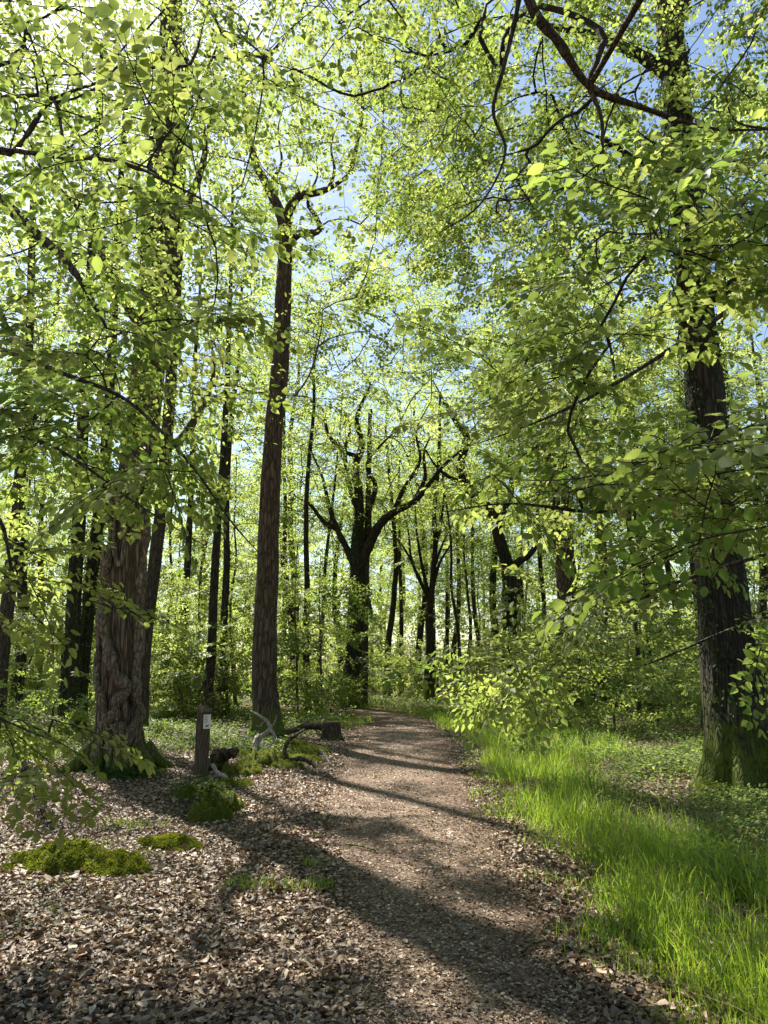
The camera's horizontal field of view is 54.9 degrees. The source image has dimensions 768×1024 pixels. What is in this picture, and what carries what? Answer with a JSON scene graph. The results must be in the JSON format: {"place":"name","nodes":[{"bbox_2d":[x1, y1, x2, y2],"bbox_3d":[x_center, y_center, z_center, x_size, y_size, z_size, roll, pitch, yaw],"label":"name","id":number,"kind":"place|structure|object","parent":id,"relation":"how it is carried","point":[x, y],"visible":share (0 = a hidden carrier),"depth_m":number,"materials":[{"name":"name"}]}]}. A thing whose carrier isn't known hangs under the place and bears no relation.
{"place":"outdoors","nodes":[
{"label":"outdoors","id":0,"kind":"place"},
{"bbox_2d":[159,703,608,1023],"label":"path","id":1,"kind":"structure","parent":0,"point":[384,716],"depth_m":5.79,"materials":[{"name":"soil"}]},
{"bbox_2d":[278,718,633,1023],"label":"leaf crumbs","id":2,"kind":"object","parent":1,"relation":"on","point":[474,1006],"visible":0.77,"depth_m":4.74,"materials":[{"name":"brown plant"}]},
{"bbox_2d":[0,677,767,1023],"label":"ground","id":3,"kind":"structure","parent":0,"point":[512,789],"depth_m":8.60,"materials":[{"name":"brown plant"}]},
{"bbox_2d":[0,245,91,567],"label":"forest tree","id":4,"kind":"object","parent":3,"relation":"on","point":[43,475],"visible":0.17,"depth_m":27.06,"materials":[{"name":"green plant"}]},
{"bbox_2d":[0,665,95,741],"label":"sapling","id":5,"kind":"object","parent":3,"relation":"on","point":[63,728],"visible":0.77,"depth_m":16.81,"materials":[{"name":"green plant"}]},
{"bbox_2d":[7,597,93,720],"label":"sapling","id":6,"kind":"object","parent":3,"relation":"on","point":[23,647],"visible":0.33,"depth_m":21.78,"materials":[{"name":"green plant"}]},
{"bbox_2d":[0,418,107,688],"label":"forest tree","id":7,"kind":"object","parent":3,"relation":"on","point":[58,562],"visible":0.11,"depth_m":39.70,"materials":[{"name":"green plant"}]},
{"bbox_2d":[10,575,98,702],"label":"sapling","id":8,"kind":"object","parent":3,"relation":"on","point":[43,597],"visible":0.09,"depth_m":30.39,"materials":[{"name":"green plant"}]},
{"bbox_2d":[0,837,152,881],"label":"moss mound","id":9,"kind":"object","parent":3,"relation":"on","point":[52,858],"visible":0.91,"depth_m":5.69,"materials":[{"name":"green plant"}]},
{"bbox_2d":[0,333,162,685],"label":"forest tree","id":10,"kind":"object","parent":3,"relation":"on","point":[38,563],"visible":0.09,"depth_m":34.57,"materials":[{"name":"green plant"}]},
{"bbox_2d":[0,137,181,716],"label":"forest tree","id":11,"kind":"object","parent":3,"relation":"on","point":[7,605],"visible":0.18,"depth_m":19.09,"materials":[{"name":"green plant"}]},
{"bbox_2d":[0,201,181,709],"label":"forest tree","id":12,"kind":"object","parent":3,"relation":"on","point":[23,658],"visible":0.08,"depth_m":29.63,"materials":[{"name":"green plant"}]},
{"bbox_2d":[0,53,244,732],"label":"tree","id":13,"kind":"object","parent":3,"relation":"on","point":[73,622],"visible":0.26,"depth_m":19.81,"materials":[{"name":"green plant"}]},
{"bbox_2d":[0,112,251,729],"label":"tree","id":14,"kind":"object","parent":3,"relation":"on","point":[88,626],"visible":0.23,"depth_m":20.64,"materials":[{"name":"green plant"}]},
{"bbox_2d":[73,764,189,783],"bbox_3d":[-4.263,4.060,11.715,2.653,0.338,2.585,0,-12,0],"label":"moss skirt","id":15,"kind":"object","parent":3,"relation":"on","point":[135,772],"visible":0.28,"depth_m":11.02,"materials":[{"name":"green plant"}]},
{"bbox_2d":[89,588,205,713],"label":"sapling","id":16,"kind":"object","parent":3,"relation":"on","point":[155,653],"visible":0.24,"depth_m":24.62,"materials":[{"name":"green plant"}]},
{"bbox_2d":[133,831,207,856],"bbox_3d":[-1.911,2.993,6.633,0.929,0.245,0.774,0,-12,0],"label":"moss mound","id":17,"kind":"object","parent":3,"relation":"on","point":[173,840],"visible":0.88,"depth_m":6.51,"materials":[{"name":"green plant"}]},
{"bbox_2d":[104,436,241,696],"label":"forest tree","id":18,"kind":"object","parent":3,"relation":"on","point":[175,551],"visible":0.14,"depth_m":32.98,"materials":[{"name":"green plant"}]},
{"bbox_2d":[149,667,227,721],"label":"sapling","id":19,"kind":"object","parent":3,"relation":"on","point":[167,703],"visible":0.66,"depth_m":23.47,"materials":[{"name":"green plant"}]},
{"bbox_2d":[64,199,315,706],"bbox_3d":[-7.742,-2.672,30.962,9.570,22.207,9.610,-6,-14,27],"label":"forest tree","id":20,"kind":"object","parent":3,"relation":"on","point":[187,568],"visible":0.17,"depth_m":31.23,"materials":[{"name":"green plant"}]},
{"bbox_2d":[52,50,333,729],"bbox_3d":[-5.701,-4.049,22.720,8.438,21.221,8.257,0,-12,0],"label":"forest tree","id":21,"kind":"object","parent":3,"relation":"on","point":[155,558],"visible":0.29,"depth_m":20.24,"materials":[{"name":"brown plant"}]},
{"bbox_2d":[147,554,252,691],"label":"sapling","id":22,"kind":"object","parent":3,"relation":"on","point":[188,583],"visible":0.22,"depth_m":27.96,"materials":[{"name":"green plant"}]},
{"bbox_2d":[149,635,251,718],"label":"sapling","id":23,"kind":"object","parent":3,"relation":"on","point":[178,672],"visible":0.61,"depth_m":24.48,"materials":[{"name":"green plant"}]},
{"bbox_2d":[193,705,212,778],"bbox_3d":[-2.721,3.581,11.052,0.190,1.328,0.190,9,-15,-37],"label":"wooden post","id":24,"kind":"object","parent":3,"relation":"on","point":[202,738],"visible":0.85,"depth_m":11.03,"materials":[{"name":"brown wood"}]},
{"bbox_2d":[167,663,239,709],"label":"sapling","id":25,"kind":"object","parent":3,"relation":"on","point":[200,686],"visible":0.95,"depth_m":21.91,"materials":[{"name":"green plant"}]},
{"bbox_2d":[89,128,338,721],"bbox_3d":[-5.996,-3.123,25.228,8.941,20.746,8.978,1,-12,-5],"label":"forest tree","id":26,"kind":"object","parent":3,"relation":"on","point":[213,600],"visible":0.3,"depth_m":24.46,"materials":[{"name":"green plant"}]},
{"bbox_2d":[150,406,282,694],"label":"forest tree","id":27,"kind":"object","parent":3,"relation":"on","point":[205,544],"visible":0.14,"depth_m":38.44,"materials":[{"name":"green plant"}]},
{"bbox_2d":[150,560,283,707],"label":"sapling","id":28,"kind":"object","parent":3,"relation":"on","point":[169,571],"visible":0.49,"depth_m":26.81,"materials":[{"name":"green plant"}]},
{"bbox_2d":[208,747,239,770],"bbox_3d":[-2.524,3.894,11.533,0.494,0.446,0.340,0,-12,0],"label":"log","id":29,"kind":"object","parent":3,"relation":"on","point":[218,758],"visible":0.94,"depth_m":11.47,"materials":[{"name":"brown wood"}]},
{"bbox_2d":[165,605,283,718],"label":"sapling","id":30,"kind":"object","parent":3,"relation":"on","point":[227,628],"visible":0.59,"depth_m":24.16,"materials":[{"name":"green plant"}]},
{"bbox_2d":[182,502,280,668],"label":"forest tree","id":31,"kind":"object","parent":3,"relation":"on","point":[231,578],"visible":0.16,"depth_m":52.89,"materials":[{"name":"green plant"}]},
{"bbox_2d":[0,0,465,849],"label":"beech tree","id":32,"kind":"object","parent":3,"relation":"on","point":[146,74],"visible":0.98,"depth_m":4.61,"materials":[{"name":"green plant"}]},
{"bbox_2d":[163,456,309,703],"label":"forest tree","id":33,"kind":"object","parent":3,"relation":"on","point":[235,565],"visible":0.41,"depth_m":33.12,"materials":[{"name":"green plant"}]},
{"bbox_2d":[142,739,331,825],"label":"mossy bank","id":34,"kind":"structure","parent":3,"relation":"on","point":[214,804],"depth_m":9.98,"materials":[{"name":"green plant"}]},
{"bbox_2d":[125,216,371,715],"bbox_3d":[-5.337,-2.130,28.412,8.669,20.031,8.633,-7,-14,31],"label":"forest tree","id":35,"kind":"object","parent":3,"relation":"on","point":[226,575],"visible":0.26,"depth_m":27.89,"materials":[{"name":"green plant"}]},
{"bbox_2d":[1,699,496,759],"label":"short grass","id":36,"kind":"structure","parent":3,"relation":"on","point":[439,724],"depth_m":24.34,"materials":[{"name":"green plant"}]},
{"bbox_2d":[250,710,276,751],"bbox_3d":[-2.046,3.773,12.508,0.416,0.775,0.895,3,-12,-13],"label":"dead branch","id":37,"kind":"object","parent":3,"relation":"on","point":[258,737],"visible":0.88,"depth_m":12.46,"materials":[{"name":"grey wood"}]},
{"bbox_2d":[0,0,550,778],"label":"old hornbeam tree","id":38,"kind":"object","parent":3,"relation":"on","point":[118,656],"visible":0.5,"depth_m":12.47,"materials":[{"name":"green plant"}]},
{"bbox_2d":[221,428,350,694],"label":"forest tree","id":39,"kind":"object","parent":3,"relation":"on","point":[283,601],"visible":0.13,"depth_m":50.03,"materials":[{"name":"green plant"}]},
{"bbox_2d":[41,0,531,739],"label":"oak tree","id":40,"kind":"object","parent":3,"relation":"on","point":[265,696],"visible":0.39,"depth_m":18.99,"materials":[{"name":"green plant"}]},
{"bbox_2d":[233,597,354,707],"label":"sapling","id":41,"kind":"object","parent":3,"relation":"on","point":[299,657],"visible":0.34,"depth_m":30.62,"materials":[{"name":"green plant"}]},
{"bbox_2d":[204,365,385,701],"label":"forest tree","id":42,"kind":"object","parent":3,"relation":"on","point":[284,539],"visible":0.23,"depth_m":37.34,"materials":[{"name":"green plant"}]},
{"bbox_2d":[201,313,393,695],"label":"forest tree","id":43,"kind":"object","parent":3,"relation":"on","point":[292,499],"visible":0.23,"depth_m":42.60,"materials":[{"name":"green plant"}]},
{"bbox_2d":[282,730,324,771],"bbox_3d":[-1.314,3.849,11.759,0.626,0.666,0.845,11,-16,-42],"label":"dead branch","id":44,"kind":"object","parent":3,"relation":"on","point":[314,764],"visible":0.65,"depth_m":11.82,"materials":[{"name":"brown wood"}]},
{"bbox_2d":[217,547,391,714],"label":"sapling","id":45,"kind":"object","parent":3,"relation":"on","point":[282,678],"visible":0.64,"depth_m":26.01,"materials":[{"name":"green plant"}]},
{"bbox_2d":[217,281,411,711],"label":"forest tree","id":46,"kind":"object","parent":3,"relation":"on","point":[308,471],"visible":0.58,"depth_m":30.93,"materials":[{"name":"green plant"}]},
{"bbox_2d":[231,385,415,704],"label":"forest tree","id":47,"kind":"object","parent":3,"relation":"on","point":[326,562],"visible":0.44,"depth_m":36.18,"materials":[{"name":"green plant"}]},
{"bbox_2d":[286,663,360,712],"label":"sapling","id":48,"kind":"object","parent":3,"relation":"on","point":[317,684],"visible":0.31,"depth_m":28.11,"materials":[{"name":"green plant"}]},
{"bbox_2d":[246,557,408,715],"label":"sapling","id":49,"kind":"object","parent":3,"relation":"on","point":[289,570],"visible":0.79,"depth_m":26.68,"materials":[{"name":"green plant"}]},
{"bbox_2d":[320,721,342,741],"bbox_3d":[-1.189,5.167,17.055,1.113,0.632,1.120,0,-12,0],"label":"tree stump","id":50,"kind":"object","parent":3,"relation":"on","point":[331,730],"visible":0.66,"depth_m":16.94,"materials":[{"name":"brown wood"}]},
{"bbox_2d":[295,663,376,716],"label":"sapling","id":51,"kind":"object","parent":3,"relation":"on","point":[319,679],"visible":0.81,"depth_m":25.97,"materials":[{"name":"green plant"}]},
{"bbox_2d":[279,407,413,690],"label":"forest tree","id":52,"kind":"object","parent":3,"relation":"on","point":[371,565],"visible":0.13,"depth_m":48.48,"materials":[{"name":"green plant"}]},
{"bbox_2d":[322,628,390,700],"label":"sapling","id":53,"kind":"object","parent":3,"relation":"on","point":[344,647],"visible":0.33,"depth_m":36.01,"materials":[{"name":"green plant"}]},
{"bbox_2d":[323,496,407,626],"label":"forest tree","id":54,"kind":"object","parent":3,"relation":"on","point":[387,585],"visible":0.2,"depth_m":57.27,"materials":[{"name":"green plant"}]},
{"bbox_2d":[311,409,437,705],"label":"forest tree","id":55,"kind":"object","parent":3,"relation":"on","point":[365,641],"visible":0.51,"depth_m":34.80,"materials":[{"name":"green plant"}]},
{"bbox_2d":[326,453,429,692],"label":"forest tree","id":56,"kind":"object","parent":3,"relation":"on","point":[370,607],"visible":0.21,"depth_m":53.89,"materials":[{"name":"green plant"}]},
{"bbox_2d":[296,382,460,696],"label":"forest tree","id":57,"kind":"object","parent":3,"relation":"on","point":[390,625],"visible":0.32,"depth_m":44.18,"materials":[{"name":"green plant"}]},
{"bbox_2d":[0,692,767,943],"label":"ground cover","id":58,"kind":"object","parent":3,"relation":"on","point":[679,757],"visible":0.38,"depth_m":13.44,"materials":[{"name":"green plant"}]},
{"bbox_2d":[0,437,767,691],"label":"distant wood","id":59,"kind":"object","parent":3,"relation":"on","point":[414,607],"visible":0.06,"depth_m":67.82,"materials":[{"name":"green plant"}]},
{"bbox_2d":[199,214,580,708],"bbox_3d":[-0.293,-2.164,34.396,19.175,22.539,19.034,0,-12,0],"label":"oak tree","id":60,"kind":"object","parent":3,"relation":"on","point":[358,551],"visible":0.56,"depth_m":33.19,"materials":[{"name":"green plant"}]},
{"bbox_2d":[369,641,422,696],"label":"sapling","id":61,"kind":"object","parent":3,"relation":"on","point":[393,653],"visible":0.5,"depth_m":42.16,"materials":[{"name":"green plant"}]},
{"bbox_2d":[333,384,468,694],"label":"forest tree","id":62,"kind":"object","parent":3,"relation":"on","point":[401,621],"visible":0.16,"depth_m":48.41,"materials":[{"name":"green plant"}]},
{"bbox_2d":[287,343,534,702],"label":"forest tree","id":63,"kind":"object","parent":3,"relation":"on","point":[428,592],"visible":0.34,"depth_m":37.16,"materials":[{"name":"green plant"}]},
{"bbox_2d":[368,645,454,698],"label":"sapling","id":64,"kind":"object","parent":3,"relation":"on","point":[411,659],"visible":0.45,"depth_m":38.85,"materials":[{"name":"green plant"}]},
{"bbox_2d":[336,382,490,691],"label":"forest tree","id":65,"kind":"object","parent":3,"relation":"on","point":[420,630],"visible":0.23,"depth_m":49.78,"materials":[{"name":"green plant"}]},
{"bbox_2d":[372,401,505,692],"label":"forest tree","id":66,"kind":"object","parent":3,"relation":"on","point":[434,621],"visible":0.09,"depth_m":52.87,"materials":[{"name":"green plant"}]},
{"bbox_2d":[388,462,489,688],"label":"forest tree","id":67,"kind":"object","parent":3,"relation":"on","point":[438,578],"visible":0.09,"depth_m":57.66,"materials":[{"name":"green plant"}]},
{"bbox_2d":[393,422,492,690],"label":"forest tree","id":68,"kind":"object","parent":3,"relation":"on","point":[446,621],"visible":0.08,"depth_m":55.18,"materials":[{"name":"green plant"}]},
{"bbox_2d":[378,411,509,696],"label":"forest tree","id":69,"kind":"object","parent":3,"relation":"on","point":[454,640],"visible":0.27,"depth_m":45.07,"materials":[{"name":"green plant"}]},
{"bbox_2d":[129,0,767,364],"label":"overhanging oak tree","id":70,"kind":"object","parent":3,"relation":"on","point":[548,30],"visible":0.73,"depth_m":10.29,"materials":[{"name":"green plant"}]},
{"bbox_2d":[382,430,533,701],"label":"forest tree","id":71,"kind":"object","parent":3,"relation":"on","point":[451,556],"visible":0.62,"depth_m":37.29,"materials":[{"name":"green plant"}]},
{"bbox_2d":[392,450,534,696],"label":"forest tree","id":72,"kind":"object","parent":3,"relation":"on","point":[470,628],"visible":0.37,"depth_m":39.51,"materials":[{"name":"green plant"}]},
{"bbox_2d":[413,424,536,693],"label":"forest tree","id":73,"kind":"object","parent":3,"relation":"on","point":[473,599],"visible":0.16,"depth_m":45.49,"materials":[{"name":"green plant"}]},
{"bbox_2d":[396,343,560,677],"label":"forest tree","id":74,"kind":"object","parent":3,"relation":"on","point":[492,577],"visible":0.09,"depth_m":42.95,"materials":[{"name":"green plant"}]},
{"bbox_2d":[192,0,767,789],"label":"ivied oak tree","id":75,"kind":"object","parent":3,"relation":"on","point":[734,750],"visible":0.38,"depth_m":11.75,"materials":[{"name":"green plant"}]},
{"bbox_2d":[330,266,665,704],"bbox_3d":[5.853,-1.183,35.396,17.268,20.995,17.235,0,-12,0],"label":"oak tree","id":76,"kind":"object","parent":3,"relation":"on","point":[504,554],"visible":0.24,"depth_m":34.24,"materials":[{"name":"green plant"}]},
{"bbox_2d":[466,581,560,703],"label":"sapling","id":77,"kind":"object","parent":3,"relation":"on","point":[520,599],"visible":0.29,"depth_m":32.63,"materials":[{"name":"green plant"}]},
{"bbox_2d":[459,444,577,669],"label":"forest tree","id":78,"kind":"object","parent":3,"relation":"on","point":[518,585],"visible":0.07,"depth_m":52.71,"materials":[{"name":"green plant"}]},
{"bbox_2d":[483,621,560,708],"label":"sapling","id":79,"kind":"object","parent":3,"relation":"on","point":[511,660],"visible":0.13,"depth_m":27.93,"materials":[{"name":"green plant"}]},
{"bbox_2d":[469,364,598,694],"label":"forest tree","id":80,"kind":"object","parent":3,"relation":"on","point":[543,594],"visible":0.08,"depth_m":38.52,"materials":[{"name":"green plant"}]},
{"bbox_2d":[416,255,683,658],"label":"forest tree","id":81,"kind":"object","parent":3,"relation":"on","point":[569,551],"visible":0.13,"depth_m":29.38,"materials":[{"name":"green plant"}]},
{"bbox_2d":[486,627,616,723],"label":"sapling","id":82,"kind":"object","parent":3,"relation":"on","point":[528,662],"visible":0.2,"depth_m":19.73,"materials":[{"name":"green plant"}]},
{"bbox_2d":[337,0,767,755],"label":"beech tree","id":83,"kind":"object","parent":3,"relation":"on","point":[683,464],"visible":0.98,"depth_m":4.44,"materials":[{"name":"green plant"}]},
{"bbox_2d":[402,244,725,715],"bbox_3d":[6.425,-1.291,27.633,10.564,17.994,11.450,7,-14,-31],"label":"forest tree","id":84,"kind":"object","parent":3,"relation":"on","point":[563,582],"visible":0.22,"depth_m":27.23,"materials":[{"name":"green plant"}]},
{"bbox_2d":[466,229,681,702],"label":"forest tree","id":85,"kind":"object","parent":3,"relation":"on","point":[605,571],"visible":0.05,"depth_m":33.92,"materials":[{"name":"green plant"}]},
{"bbox_2d":[531,668,627,733],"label":"sapling","id":86,"kind":"object","parent":3,"relation":"on","point":[582,716],"visible":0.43,"depth_m":18.64,"materials":[{"name":"green plant"}]},
{"bbox_2d":[513,412,657,612],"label":"forest tree","id":87,"kind":"object","parent":3,"relation":"on","point":[526,590],"visible":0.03,"depth_m":44.02,"materials":[{"name":"green plant"}]},
{"bbox_2d":[507,377,671,701],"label":"forest tree","id":88,"kind":"object","parent":3,"relation":"on","point":[546,568],"visible":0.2,"depth_m":37.79,"materials":[{"name":"green plant"}]},
{"bbox_2d":[517,353,698,728],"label":"forest tree","id":89,"kind":"object","parent":3,"relation":"on","point":[636,625],"visible":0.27,"depth_m":22.38,"materials":[{"name":"green plant"}]},
{"bbox_2d":[538,628,696,728],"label":"sapling","id":90,"kind":"object","parent":3,"relation":"on","point":[634,688],"visible":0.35,"depth_m":19.44,"materials":[{"name":"green plant"}]},
{"bbox_2d":[580,554,697,716],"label":"sapling","id":91,"kind":"object","parent":3,"relation":"on","point":[630,649],"visible":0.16,"depth_m":25.79,"materials":[{"name":"green plant"}]},
{"bbox_2d":[521,294,765,718],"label":"forest tree","id":92,"kind":"object","parent":3,"relation":"on","point":[648,400],"visible":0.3,"depth_m":26.77,"materials":[{"name":"green plant"}]},
{"bbox_2d":[530,181,758,712],"bbox_3d":[9.820,-2.618,28.767,9.182,21.218,9.144,2,-12,-8],"label":"forest tree","id":93,"kind":"object","parent":3,"relation":"on","point":[637,446],"visible":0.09,"depth_m":29.39,"materials":[{"name":"green plant"}]},
{"bbox_2d":[597,613,701,727],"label":"sapling","id":94,"kind":"object","parent":3,"relation":"on","point":[654,644],"visible":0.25,"depth_m":21.19,"materials":[{"name":"green plant"}]},
{"bbox_2d":[598,311,766,621],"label":"forest tree","id":95,"kind":"object","parent":3,"relation":"on","point":[678,377],"visible":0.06,"depth_m":31.08,"materials":[{"name":"green plant"}]},
{"bbox_2d":[631,310,767,587],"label":"forest tree","id":96,"kind":"object","parent":3,"relation":"on","point":[739,394],"visible":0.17,"depth_m":26.98,"materials":[{"name":"green plant"}]},
{"bbox_2d":[631,265,767,689],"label":"forest tree","id":97,"kind":"object","parent":3,"relation":"on","point":[763,573],"visible":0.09,"depth_m":32.44,"materials":[{"name":"green plant"}]},
{"bbox_2d":[632,635,767,741],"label":"sapling","id":98,"kind":"object","parent":3,"relation":"on","point":[678,664],"visible":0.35,"depth_m":17.26,"materials":[{"name":"green plant"}]},
{"bbox_2d":[659,572,767,710],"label":"sapling","id":99,"kind":"object","parent":3,"relation":"on","point":[753,604],"visible":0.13,"depth_m":19.74,"materials":[{"name":"green plant"}]},
{"bbox_2d":[667,307,767,538],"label":"forest tree","id":100,"kind":"object","parent":3,"relation":"on","point":[750,347],"visible":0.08,"depth_m":31.48,"materials":[{"name":"green plant"}]},
{"bbox_2d":[668,296,767,608],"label":"forest tree","id":101,"kind":"object","parent":3,"relation":"on","point":[741,412],"visible":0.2,"depth_m":23.32,"materials":[{"name":"green plant"}]},
{"bbox_2d":[673,780,767,816],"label":"moss skirt","id":102,"kind":"object","parent":3,"relation":"on","point":[722,788],"visible":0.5,"depth_m":8.95,"materials":[{"name":"green plant"}]},
{"bbox_2d":[0,0,767,676],"label":"sky","id":103,"kind":"structure","parent":0,"point":[704,61],"materials":[{"name":"blue"}]},
{"bbox_2d":[423,704,767,1023],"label":"tall grass","id":104,"kind":"structure","parent":0,"point":[753,969],"depth_m":5.32,"materials":[{"name":"green plant"}]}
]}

